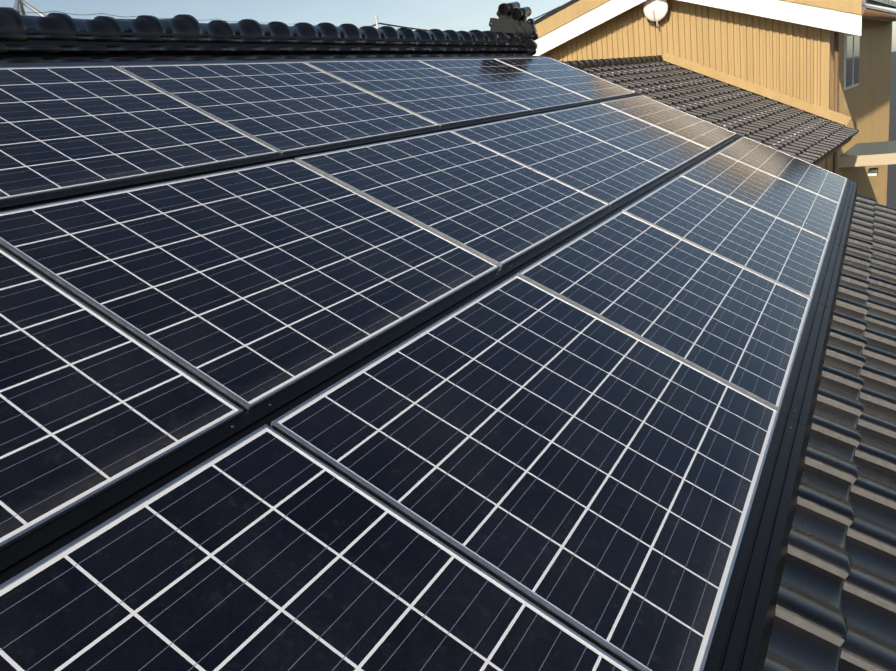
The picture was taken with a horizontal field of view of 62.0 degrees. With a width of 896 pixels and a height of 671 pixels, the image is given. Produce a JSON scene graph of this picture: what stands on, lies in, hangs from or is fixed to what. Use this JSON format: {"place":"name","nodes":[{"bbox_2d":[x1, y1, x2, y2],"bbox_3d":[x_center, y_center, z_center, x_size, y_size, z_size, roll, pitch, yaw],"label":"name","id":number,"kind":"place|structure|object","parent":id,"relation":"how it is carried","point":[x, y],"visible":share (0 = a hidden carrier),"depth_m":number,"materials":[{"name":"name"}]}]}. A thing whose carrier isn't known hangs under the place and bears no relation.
{"place":"outdoors","nodes":[
{"label":"outdoors","id":0,"kind":"place"},
{"bbox_2d":[0,0,895,51],"label":"sky","id":1,"kind":"structure","parent":0,"point":[456,15],"materials":[{"name":"blue"}]},
{"bbox_2d":[371,6,559,31],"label":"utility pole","id":2,"kind":"object","parent":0,"point":[377,22],"visible":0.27,"depth_m":42.92,"materials":[{"name":"concrete"}]},
{"bbox_2d":[816,160,824,168],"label":"house walls","id":3,"kind":"structure","parent":0,"point":[821,164],"depth_m":13.06,"materials":[{"name":"beige"}]},
{"bbox_2d":[886,51,895,207],"bbox_3d":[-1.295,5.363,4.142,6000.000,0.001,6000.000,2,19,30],"label":"wall","id":4,"kind":"structure","parent":0,"point":[891,187],"depth_m":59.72,"materials":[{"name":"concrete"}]},
{"bbox_2d":[533,0,895,205],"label":"tan building","id":5,"kind":"structure","parent":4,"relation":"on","point":[828,59],"depth_m":13.88,"materials":[{"name":"beige wood"}]},
{"bbox_2d":[839,140,895,175],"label":"porch canopy","id":6,"kind":"object","parent":4,"relation":"on","point":[870,154],"visible":1,"depth_m":14.24,"materials":[{"name":"grey metal"}]},
{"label":"house walls","id":7,"kind":"object","parent":4,"relation":"on","visible":0},
{"bbox_3d":[-1.318,0.485,2.187,7.565,2.629,13.826,2,19,30],"label":"roof deck","id":8,"kind":"object","parent":7,"relation":"on","visible":0},
{"bbox_2d":[0,7,530,62],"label":"ridge tiles","id":9,"kind":"object","parent":8,"relation":"on","point":[62,37],"visible":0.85,"depth_m":4.14,"materials":[{"name":"black tile"}]},
{"bbox_2d":[489,2,537,55],"bbox_3d":[0.689,-2.999,7.803,1.040,0.928,0.350,2,19,30],"label":"ridge end ornament","id":10,"kind":"object","parent":8,"relation":"on","point":[512,18],"visible":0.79,"depth_m":7.63,"materials":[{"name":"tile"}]},
{"bbox_2d":[763,194,895,670],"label":"roof tiles","id":11,"kind":"object","parent":8,"relation":"on","point":[835,610],"visible":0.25,"depth_m":2.34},
{"bbox_2d":[0,56,856,670],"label":"solar array","id":12,"kind":"object","parent":11,"relation":"on","point":[442,364],"visible":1,"depth_m":2.00,"materials":[{"name":"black glass"}]},
{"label":"roof tiles","id":13,"kind":"object","parent":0,"visible":0},
{"bbox_2d":[13,0,45,16],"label":"tv antenna","id":14,"kind":"object","parent":13,"relation":"on","point":[18,5],"visible":0.06,"depth_m":4.26,"materials":[{"name":"silver metal"}]},
{"bbox_3d":[2.463,-3.354,11.684,6.674,1.622,7.685,2,19,30],"label":"lower roof deck","id":15,"kind":"object","parent":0,"visible":0},
{"bbox_2d":[560,55,665,71],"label":"ridge tiles","id":16,"kind":"object","parent":15,"relation":"on","point":[581,64],"visible":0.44,"depth_m":12.37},
{"bbox_2d":[577,61,858,164],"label":"roof tiles","id":17,"kind":"object","parent":15,"relation":"on","point":[798,134],"visible":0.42,"depth_m":11.63,"materials":[{"name":"grey tile"}]},
{"bbox_2d":[812,137,852,165],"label":"roof fascia","id":18,"kind":"structure","parent":15,"relation":"attached to","point":[831,153],"depth_m":11.60,"materials":[{"name":"brown wood"}]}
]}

